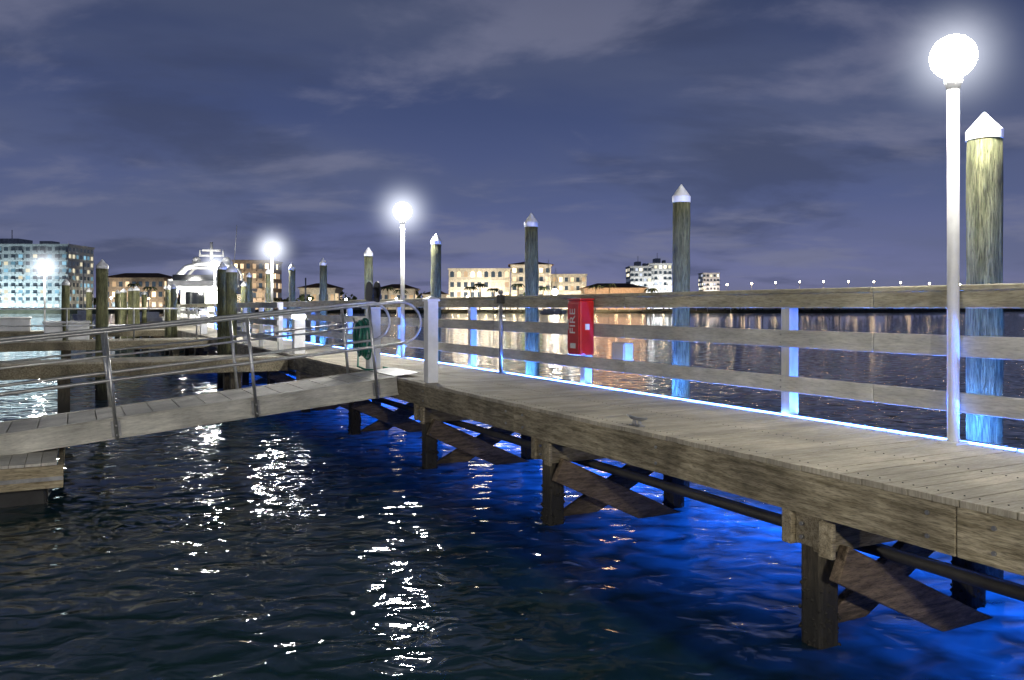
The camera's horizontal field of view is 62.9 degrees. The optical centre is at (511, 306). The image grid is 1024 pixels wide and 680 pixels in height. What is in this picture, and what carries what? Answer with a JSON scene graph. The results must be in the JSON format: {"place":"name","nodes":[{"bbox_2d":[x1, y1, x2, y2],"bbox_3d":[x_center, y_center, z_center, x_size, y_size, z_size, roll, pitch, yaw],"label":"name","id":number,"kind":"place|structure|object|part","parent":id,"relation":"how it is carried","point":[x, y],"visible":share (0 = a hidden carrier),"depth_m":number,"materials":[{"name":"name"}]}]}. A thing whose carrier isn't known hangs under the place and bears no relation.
{"place":"outdoors","nodes":[
{"label":"outdoors","id":0,"kind":"place"},
{"bbox_2d":[0,308,199,340],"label":"finger pier railing","id":1,"kind":"object","parent":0,"point":[66,325],"visible":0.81,"depth_m":24.64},
{"bbox_2d":[0,307,1023,679],"bbox_3d":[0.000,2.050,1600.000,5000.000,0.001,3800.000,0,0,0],"label":"water","id":2,"kind":"structure","parent":0,"point":[310,545],"depth_m":6.80,"materials":[{"name":"blue liquid"}]},
{"bbox_2d":[0,447,64,507],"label":"floating dock","id":3,"kind":"object","parent":2,"relation":"on","point":[31,478],"visible":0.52,"depth_m":8.62,"materials":[{"name":"brown wood"}]},
{"bbox_2d":[61,279,69,358],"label":"wooden piling","id":4,"kind":"object","parent":2,"relation":"in","point":[65,296],"visible":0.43,"depth_m":24.91,"materials":[{"name":"white paint"}]},
{"bbox_2d":[0,329,164,353],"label":"finger pier","id":5,"kind":"structure","parent":2,"relation":"on","point":[145,333],"depth_m":36.18,"materials":[{"name":"grey wood"}]},
{"bbox_2d":[0,317,31,330],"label":"dock storage box","id":6,"kind":"object","parent":5,"relation":"on","point":[15,320],"visible":0.98,"depth_m":34.59,"materials":[{"name":"white paint"}]},
{"bbox_2d":[39,262,49,320],"bbox_3d":[-20.638,-1.014,37.000,2.797,4.329,2.797,0,0,-28],"label":"dock lamp","id":7,"kind":"object","parent":5,"relation":"on","point":[44,267],"visible":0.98,"depth_m":36.96,"materials":[{"name":"white metal"}]},
{"bbox_2d":[72,262,95,321],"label":"sailboat","id":8,"kind":"object","parent":2,"relation":"on","point":[80,315],"visible":0.7,"depth_m":108.19,"materials":[{"name":"white paint"}]},
{"bbox_2d":[86,288,92,338],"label":"wooden piling","id":9,"kind":"object","parent":2,"relation":"in","point":[88,303],"visible":0.48,"depth_m":41.87,"materials":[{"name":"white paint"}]},
{"bbox_2d":[95,259,108,399],"bbox_3d":[-9.064,1.400,18.500,0.287,4.901,0.277,0,0,10],"label":"wooden piling","id":10,"kind":"object","parent":2,"relation":"in","point":[102,267],"visible":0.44,"depth_m":18.39,"materials":[{"name":"brown wood"}]},
{"bbox_2d":[0,337,209,359],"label":"finger pier","id":11,"kind":"structure","parent":2,"relation":"on","point":[66,347],"depth_m":24.92,"materials":[{"name":"wood"}]},
{"bbox_2d":[42,321,90,340],"bbox_3d":[-13.395,0.710,25.217,1.280,0.580,0.680,0,0,-28],"label":"dock storage box","id":12,"kind":"object","parent":11,"relation":"on","point":[53,329],"visible":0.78,"depth_m":24.97,"materials":[{"name":"white paint"}]},
{"bbox_2d":[114,290,119,338],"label":"wooden piling","id":13,"kind":"object","parent":2,"relation":"in","point":[117,305],"visible":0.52,"depth_m":45.87,"materials":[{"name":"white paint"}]},
{"bbox_2d":[120,288,126,338],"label":"wooden piling","id":14,"kind":"object","parent":2,"relation":"in","point":[123,317],"visible":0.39,"depth_m":39.90,"materials":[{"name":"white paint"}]},
{"bbox_2d":[127,287,133,338],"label":"wooden piling","id":15,"kind":"object","parent":2,"relation":"in","point":[130,304],"visible":0.38,"depth_m":43.89,"materials":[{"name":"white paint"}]},
{"bbox_2d":[133,286,139,351],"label":"wooden piling","id":16,"kind":"object","parent":2,"relation":"in","point":[136,295],"visible":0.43,"depth_m":37.91,"materials":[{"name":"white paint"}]},
{"bbox_2d":[0,354,287,413],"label":"finger pier","id":17,"kind":"structure","parent":2,"relation":"in","point":[45,371],"depth_m":15.61,"materials":[{"name":"grey wood"}]},
{"bbox_2d":[141,291,146,322],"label":"wooden piling","id":18,"kind":"object","parent":2,"relation":"in","point":[144,305],"visible":0.48,"depth_m":49.88,"materials":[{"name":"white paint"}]},
{"bbox_2d":[140,290,162,320],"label":"sailboat","id":19,"kind":"object","parent":2,"relation":"on","point":[152,316],"visible":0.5,"depth_m":73.72,"materials":[{"name":"white paint"}]},
{"bbox_2d":[164,285,170,354],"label":"wooden piling","id":20,"kind":"object","parent":2,"relation":"in","point":[167,333],"visible":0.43,"depth_m":35.89,"materials":[{"name":"white paint"}]},
{"bbox_2d":[170,284,177,337],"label":"wooden piling","id":21,"kind":"object","parent":2,"relation":"in","point":[173,304],"visible":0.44,"depth_m":33.87,"materials":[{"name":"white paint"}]},
{"bbox_2d":[162,227,256,330],"bbox_3d":[-18.947,-1.351,54.517,3.900,7.602,14.900,0,0,-6],"label":"motor yacht","id":22,"kind":"object","parent":2,"relation":"on","point":[196,289],"visible":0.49,"depth_m":50.87,"materials":[{"name":"white paint"}]},
{"bbox_2d":[186,292,204,313],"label":"cabin doors","id":23,"kind":"structure","parent":22,"relation":"in","point":[191,297],"depth_m":50.85,"materials":[{"name":"black glass"}]},
{"bbox_2d":[206,292,216,310],"bbox_3d":[-17.992,-0.225,51.009,1.200,1.350,0.068,0,0,-6],"label":"cabin window","id":24,"kind":"structure","parent":22,"relation":"in","point":[209,297],"depth_m":50.94,"materials":[{"name":"white"}]},
{"bbox_2d":[237,294,240,302],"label":"side windows","id":25,"kind":"structure","parent":22,"relation":"in","point":[238,295],"depth_m":52.77,"materials":[{"name":"yellow glass"}]},
{"bbox_2d":[217,262,226,387],"bbox_3d":[-7.327,1.350,21.204,0.257,5.000,0.298,0,0,-37],"label":"wooden piling","id":26,"kind":"object","parent":2,"relation":"in","point":[221,293],"visible":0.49,"depth_m":21.11,"materials":[{"name":"brown wood"}]},
{"bbox_2d":[225,264,237,354],"bbox_3d":[-6.873,1.401,20.497,0.298,4.903,0.308,0,0,-30],"label":"wooden piling","id":27,"kind":"object","parent":2,"relation":"in","point":[231,288],"visible":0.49,"depth_m":20.38,"materials":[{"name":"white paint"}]},
{"bbox_2d":[241,282,246,330],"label":"wooden piling","id":28,"kind":"object","parent":2,"relation":"in","point":[243,292],"visible":0.32,"depth_m":37.90,"materials":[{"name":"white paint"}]},
{"bbox_2d":[246,272,251,331],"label":"wooden piling","id":29,"kind":"object","parent":2,"relation":"in","point":[249,288],"visible":0.34,"depth_m":32.31,"materials":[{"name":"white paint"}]},
{"bbox_2d":[265,268,270,334],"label":"wooden piling","id":30,"kind":"object","parent":2,"relation":"in","point":[268,287],"visible":0.3,"depth_m":28.84,"materials":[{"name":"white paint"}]},
{"bbox_2d":[289,263,295,374],"bbox_3d":[-6.662,1.261,25.402,0.221,5.182,0.226,0,0,-2],"label":"wooden piling","id":31,"kind":"object","parent":2,"relation":"in","point":[292,268],"visible":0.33,"depth_m":25.33,"materials":[{"name":"white paint"}]},
{"bbox_2d":[287,278,330,330],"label":"sailboat","id":32,"kind":"object","parent":2,"relation":"on","point":[307,323],"visible":0.16,"depth_m":66.80,"materials":[{"name":"white paint"}]},
{"bbox_2d":[319,258,327,343],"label":"wooden piling","id":33,"kind":"object","parent":2,"relation":"in","point":[323,282],"visible":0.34,"depth_m":22.24,"materials":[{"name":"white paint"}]},
{"bbox_2d":[364,247,372,315],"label":"wooden piling","id":34,"kind":"object","parent":2,"relation":"in","point":[368,264],"visible":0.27,"depth_m":18.84,"materials":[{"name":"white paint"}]},
{"bbox_2d":[430,234,441,361],"bbox_3d":[-1.437,1.240,15.602,0.246,5.221,0.220,0,0,-31],"label":"wooden piling","id":35,"kind":"object","parent":2,"relation":"in","point":[435,282],"visible":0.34,"depth_m":15.53,"materials":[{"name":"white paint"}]},
{"bbox_2d":[524,213,538,375],"bbox_3d":[0.308,1.241,12.203,0.233,5.221,0.251,0,0,-42],"label":"wooden piling","id":36,"kind":"object","parent":2,"relation":"in","point":[531,267],"visible":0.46,"depth_m":12.12,"materials":[{"name":"brown wood"}]},
{"bbox_2d":[540,260,559,314],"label":"sailboat","id":37,"kind":"object","parent":2,"relation":"on","point":[550,311],"visible":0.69,"depth_m":229.13,"materials":[{"name":"white paint"}]},
{"bbox_2d":[554,309,566,313],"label":"sailboat","id":38,"kind":"object","parent":2,"relation":"on","point":[562,311],"visible":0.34,"depth_m":236.56,"materials":[{"name":"white paint"}]},
{"bbox_2d":[140,321,1023,648],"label":"boardwalk pier","id":39,"kind":"structure","parent":2,"relation":"in","point":[836,491],"depth_m":5.78,"materials":[{"name":"wood"}]},
{"bbox_2d":[199,308,207,333],"bbox_3d":[-10.747,0.500,29.207,0.280,0.900,0.280,0,0,-28],"label":"power pedestal","id":40,"kind":"object","parent":39,"relation":"on","point":[203,313],"visible":0.82,"depth_m":29.11,"materials":[{"name":"white paint"}]},
{"bbox_2d":[0,300,421,454],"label":"gangway","id":41,"kind":"object","parent":39,"relation":"attached to","point":[112,421],"visible":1,"depth_m":10.33,"materials":[{"name":"metal"}]},
{"bbox_2d":[210,261,218,328],"bbox_3d":[-12.781,-1.014,36.045,2.398,3.929,2.398,0,0,-28],"label":"dock lamp","id":42,"kind":"object","parent":39,"relation":"on","point":[214,265],"visible":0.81,"depth_m":36.01,"materials":[{"name":"white metal"}]},
{"bbox_2d":[237,302,282,349],"bbox_3d":[-6.516,0.423,20.981,0.140,1.046,6.500,0,0,-28],"label":"dock railing","id":43,"kind":"object","parent":39,"relation":"on","point":[262,321],"visible":0.59,"depth_m":19.66,"materials":[{"name":"grey wood"}]},
{"bbox_2d":[266,243,277,334],"bbox_3d":[-7.386,-1.014,25.776,2.398,3.929,2.398,0,0,-28],"label":"dock lamp","id":44,"kind":"object","parent":39,"relation":"on","point":[271,249],"visible":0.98,"depth_m":25.74,"materials":[{"name":"white metal"}]},
{"bbox_2d":[292,313,304,353],"bbox_3d":[-4.328,0.500,16.990,0.280,0.900,0.280,0,0,-28],"label":"power pedestal","id":45,"kind":"object","parent":39,"relation":"on","point":[298,321],"visible":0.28,"depth_m":16.90,"materials":[{"name":"white paint"}]},
{"bbox_2d":[353,281,389,370],"bbox_3d":[-2.100,0.280,12.601,0.569,1.340,0.684,0,0,-28],"label":"hose reel","id":46,"kind":"object","parent":39,"relation":"on","point":[372,293],"visible":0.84,"depth_m":12.70,"materials":[{"name":"green plastic"}]},
{"bbox_2d":[393,202,411,357],"bbox_3d":[-2.037,-0.914,15.596,1.998,3.729,1.998,0,0,-28],"label":"dock lamp","id":47,"kind":"object","parent":39,"relation":"on","point":[402,211],"visible":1,"depth_m":15.56,"materials":[{"name":"white metal"}]},
{"bbox_2d":[422,296,439,382],"bbox_3d":[-1.018,0.405,10.540,0.170,1.090,0.170,0,0,-28],"label":"gate post","id":48,"kind":"object","parent":39,"relation":"on","point":[430,339],"visible":1,"depth_m":10.48,"materials":[{"name":"white paint"}]},
{"bbox_2d":[495,290,505,372],"bbox_3d":[-0.163,0.355,12.029,0.120,1.190,0.140,0,0,-28],"label":"metal post","id":49,"kind":"object","parent":39,"relation":"on","point":[500,298],"visible":1,"depth_m":12.00,"materials":[{"name":"metal"}]},
{"bbox_2d":[177,283,1023,419],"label":"dock railing","id":50,"kind":"object","parent":39,"relation":"attached to","point":[789,338],"visible":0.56,"depth_m":7.42,"materials":[{"name":"grey wood"}]},
{"bbox_2d":[567,298,593,354],"bbox_3d":[0.809,0.235,9.997,0.230,0.670,0.290,0,0,-28],"label":"fire extinguisher cabinet","id":51,"kind":"object","parent":50,"relation":"on","point":[580,324],"visible":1,"depth_m":9.89,"materials":[{"name":"red metal"}]},
{"bbox_3d":[0.817,0.215,10.001,0.212,0.630,0.290,0,0,-28],"label":"door panel","id":52,"kind":"part","parent":51,"relation":"part of","materials":[{"name":"red metal"}]},
{"bbox_2d":[612,342,632,360],"bbox_3d":[1.272,0.540,9.676,0.130,0.260,0.260,0,0,-28],"label":"junction box","id":53,"kind":"object","parent":50,"relation":"attached to","point":[622,350],"visible":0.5,"depth_m":9.58,"materials":[{"name":"white paint"}]},
{"bbox_2d":[627,414,647,426],"bbox_3d":[0.996,0.909,6.684,0.060,0.083,0.263,0,0,-28],"label":"dock cleat","id":54,"kind":"object","parent":39,"relation":"on","point":[638,419],"visible":1,"depth_m":6.66,"materials":[{"name":"metal"}]},
{"bbox_2d":[286,339,1023,450],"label":"led strip light","id":55,"kind":"object","parent":39,"relation":"attached to","point":[745,408],"visible":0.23,"depth_m":7.53,"materials":[{"name":"blue"}]},
{"bbox_2d":[929,34,977,445],"bbox_3d":[3.071,-0.755,5.831,1.439,3.409,1.439,0,0,-28],"label":"dock lamp","id":56,"kind":"object","parent":39,"relation":"on","point":[952,60],"visible":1,"depth_m":5.80,"materials":[{"name":"white metal"}]},
{"bbox_2d":[672,184,690,486],"bbox_3d":[1.881,1.240,9.353,0.228,5.221,0.213,0,0,-43],"label":"wooden piling","id":57,"kind":"object","parent":2,"relation":"in","point":[681,199],"visible":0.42,"depth_m":9.27,"materials":[{"name":"brown wood"}]},
{"bbox_2d":[965,112,1003,578],"bbox_3d":[3.521,1.201,6.250,0.265,5.301,0.264,0,0,-38],"label":"wooden piling","id":58,"kind":"object","parent":2,"relation":"in","point":[984,135],"visible":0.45,"depth_m":6.14,"materials":[{"name":"brown wood"}]},
{"bbox_2d":[0,308,1023,313],"bbox_3d":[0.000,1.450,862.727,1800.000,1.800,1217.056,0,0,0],"label":"ground","id":59,"kind":"structure","parent":0,"point":[778,310],"depth_m":276.84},
{"bbox_2d":[0,246,93,309],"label":"walls","id":60,"kind":"structure","parent":59,"relation":"on","point":[24,274],"depth_m":262.00,"materials":[{"name":"concrete"}]},
{"bbox_2d":[0,247,92,307],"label":"windows","id":61,"kind":"structure","parent":60,"relation":"attached to","point":[34,277],"depth_m":261.94,"materials":[{"name":"grey"}]},
{"bbox_2d":[0,244,94,302],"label":"slabs and parapet","id":62,"kind":"structure","parent":60,"relation":"on","point":[32,287],"depth_m":261.00,"materials":[{"name":"concrete"}]},
{"bbox_2d":[0,239,59,243],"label":"penthouse","id":63,"kind":"object","parent":62,"relation":"on","point":[13,241],"visible":0.6,"depth_m":266.80,"materials":[{"name":"concrete"}]},
{"bbox_2d":[108,273,177,309],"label":"townhouse","id":64,"kind":"structure","parent":59,"relation":"on","point":[158,281],"depth_m":276.00,"materials":[{"name":"grey"}]},
{"bbox_2d":[108,281,177,306],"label":"windows","id":65,"kind":"structure","parent":64,"relation":"in","point":[113,283],"depth_m":275.91,"materials":[{"name":"yellow"}]},
{"bbox_2d":[141,286,157,309],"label":"palm tree","id":66,"kind":"object","parent":59,"relation":"on","point":[149,288],"visible":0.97,"depth_m":272.34,"materials":[{"name":"green plant"}]},
{"bbox_2d":[232,260,282,309],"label":"townhouse","id":67,"kind":"structure","parent":59,"relation":"on","point":[257,269],"depth_m":276.00,"materials":[{"name":"grey"}]},
{"bbox_2d":[234,264,280,297],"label":"windows","id":68,"kind":"structure","parent":67,"relation":"in","point":[236,265],"depth_m":275.91,"materials":[{"name":"yellow glass"}]},
{"bbox_2d":[300,289,341,307],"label":"walls","id":69,"kind":"structure","parent":59,"relation":"on","point":[311,292],"depth_m":284.00,"materials":[{"name":"beige paint"}]},
{"bbox_2d":[297,283,344,288],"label":"roof","id":70,"kind":"structure","parent":69,"relation":"on","point":[316,285],"depth_m":284.89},
{"bbox_2d":[299,288,342,289],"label":"slabs and parapet","id":71,"kind":"structure","parent":69,"relation":"attached to","point":[327,288],"depth_m":283.70,"materials":[{"name":"beige paint"}]},
{"bbox_2d":[301,293,340,300],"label":"windows","id":72,"kind":"structure","parent":69,"relation":"attached to","point":[331,296],"depth_m":283.94,"materials":[{"name":"yellow glass"}]},
{"bbox_2d":[381,287,394,309],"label":"palm tree","id":73,"kind":"object","parent":59,"relation":"on","point":[390,288],"visible":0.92,"depth_m":274.66,"materials":[{"name":"green plant"}]},
{"bbox_2d":[380,290,415,309],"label":"walls","id":74,"kind":"structure","parent":59,"relation":"on","point":[410,292],"depth_m":278.00,"materials":[{"name":"beige paint"}]},
{"bbox_2d":[381,294,416,298],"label":"windows","id":75,"kind":"structure","parent":74,"relation":"attached to","point":[398,296],"depth_m":277.94,"materials":[{"name":"yellow glass"}]},
{"bbox_2d":[381,284,420,289],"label":"roof","id":76,"kind":"structure","parent":74,"relation":"on","point":[395,286],"depth_m":280.21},
{"bbox_2d":[424,296,447,309],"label":"walls","id":77,"kind":"structure","parent":59,"relation":"on","point":[441,297],"depth_m":276.00,"materials":[{"name":"beige paint"}]},
{"bbox_2d":[464,287,477,296],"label":"palm tree","id":78,"kind":"object","parent":59,"relation":"on","point":[471,288],"visible":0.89,"depth_m":273.59,"materials":[{"name":"green plant"}]},
{"bbox_2d":[449,270,509,308],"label":"walls","id":79,"kind":"structure","parent":59,"relation":"on","point":[476,281],"depth_m":290.00,"materials":[{"name":"beige paint"}]},
{"bbox_2d":[450,271,508,296],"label":"windows","id":80,"kind":"structure","parent":79,"relation":"attached to","point":[472,283],"depth_m":289.94,"materials":[{"name":"yellow glass"}]},
{"bbox_2d":[448,268,510,289],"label":"slabs and parapet","id":81,"kind":"structure","parent":79,"relation":"on","point":[479,279],"depth_m":289.70,"materials":[{"name":"beige paint"}]},
{"bbox_2d":[473,284,486,309],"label":"palm tree","id":82,"kind":"object","parent":59,"relation":"on","point":[480,285],"visible":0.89,"depth_m":273.44,"materials":[{"name":"green plant"}]},
{"bbox_2d":[486,288,499,309],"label":"palm tree","id":83,"kind":"object","parent":59,"relation":"on","point":[494,289],"visible":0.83,"depth_m":272.65,"materials":[{"name":"green plant"}]},
{"bbox_2d":[511,283,524,309],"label":"palm tree","id":84,"kind":"object","parent":59,"relation":"on","point":[516,285],"visible":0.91,"depth_m":273.18,"materials":[{"name":"green plant"}]},
{"bbox_2d":[511,266,550,308],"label":"walls","id":85,"kind":"structure","parent":59,"relation":"on","point":[544,276],"depth_m":286.00,"materials":[{"name":"beige paint"}]},
{"bbox_2d":[510,264,551,291],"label":"slabs and parapet","id":86,"kind":"structure","parent":85,"relation":"on","point":[523,274],"depth_m":285.00,"materials":[{"name":"beige paint"}]},
{"bbox_2d":[508,262,553,266],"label":"roof","id":87,"kind":"structure","parent":86,"relation":"on","point":[524,263],"depth_m":287.53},
{"bbox_2d":[513,268,549,295],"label":"windows","id":88,"kind":"structure","parent":85,"relation":"attached to","point":[521,278],"depth_m":285.94,"materials":[{"name":"yellow glass"}]},
{"bbox_2d":[539,286,549,309],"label":"palm tree","id":89,"kind":"object","parent":59,"relation":"on","point":[543,287],"visible":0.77,"depth_m":271.28,"materials":[{"name":"green plant"}]},
{"bbox_2d":[552,289,557,294],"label":"street lamp","id":90,"kind":"object","parent":59,"relation":"on","point":[554,291],"visible":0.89,"depth_m":265.03,"materials":[{"name":"metal"}]},
{"bbox_2d":[94,290,1018,309],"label":"tree line","id":91,"kind":"object","parent":59,"relation":"on","point":[301,298],"visible":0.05,"depth_m":283.64,"materials":[{"name":"green plant"}]},
{"bbox_2d":[551,275,585,308],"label":"walls","id":92,"kind":"structure","parent":59,"relation":"on","point":[564,284],"depth_m":300.00,"materials":[{"name":"beige paint"}]},
{"bbox_2d":[551,274,586,292],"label":"slabs and parapet","id":93,"kind":"structure","parent":92,"relation":"on","point":[570,282],"depth_m":299.00,"materials":[{"name":"beige paint"}]},
{"bbox_2d":[553,277,586,294],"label":"windows","id":94,"kind":"structure","parent":92,"relation":"attached to","point":[566,280],"depth_m":299.94,"materials":[{"name":"yellow"}]},
{"bbox_2d":[588,285,602,309],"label":"palm tree","id":95,"kind":"object","parent":59,"relation":"on","point":[593,286],"visible":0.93,"depth_m":273.60,"materials":[{"name":"green plant"}]},
{"bbox_2d":[602,284,615,309],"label":"palm tree","id":96,"kind":"object","parent":59,"relation":"on","point":[609,288],"visible":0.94,"depth_m":273.56,"materials":[{"name":"green plant"}]},
{"bbox_2d":[581,289,645,308],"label":"walls","id":97,"kind":"structure","parent":59,"relation":"on","point":[591,291],"depth_m":280.00,"materials":[{"name":"beige paint"}]},
{"bbox_2d":[580,288,645,289],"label":"slabs and parapet","id":98,"kind":"structure","parent":97,"relation":"attached to","point":[613,288],"depth_m":279.70,"materials":[{"name":"beige concrete"}]},
{"bbox_2d":[579,283,648,288],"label":"roof","id":99,"kind":"structure","parent":97,"relation":"on","point":[623,285],"depth_m":282.92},
{"bbox_2d":[644,288,657,309],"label":"palm tree","id":100,"kind":"object","parent":59,"relation":"on","point":[651,289],"visible":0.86,"depth_m":273.57,"materials":[{"name":"green plant"}]},
{"bbox_2d":[698,273,719,290],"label":"condo tower","id":101,"kind":"structure","parent":59,"relation":"on","point":[708,281],"depth_m":600.00,"materials":[{"name":"concrete"}]},
{"bbox_2d":[699,274,718,289],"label":"windows","id":102,"kind":"structure","parent":101,"relation":"in","point":[700,284],"depth_m":600.00,"materials":[{"name":"grey glass"}]},
{"bbox_2d":[0,0,1023,306],"label":"sky","id":103,"kind":"structure","parent":0,"point":[806,140],"materials":[{"name":"blue"}]},
{"bbox_2d":[625,262,651,308],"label":"condo tower","id":104,"kind":"structure","parent":0,"point":[637,273],"depth_m":420.00,"materials":[{"name":"concrete"}]},
{"bbox_2d":[626,268,650,291],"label":"windows","id":105,"kind":"structure","parent":104,"relation":"in","point":[632,269],"depth_m":419.89,"materials":[{"name":"grey glass"}]},
{"bbox_2d":[646,258,671,308],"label":"condo tower","id":106,"kind":"structure","parent":0,"point":[662,277],"depth_m":430.00,"materials":[{"name":"concrete"}]},
{"bbox_2d":[648,265,670,290],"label":"windows","id":107,"kind":"structure","parent":106,"relation":"in","point":[660,272],"depth_m":429.95,"materials":[{"name":"grey glass"}]}
]}

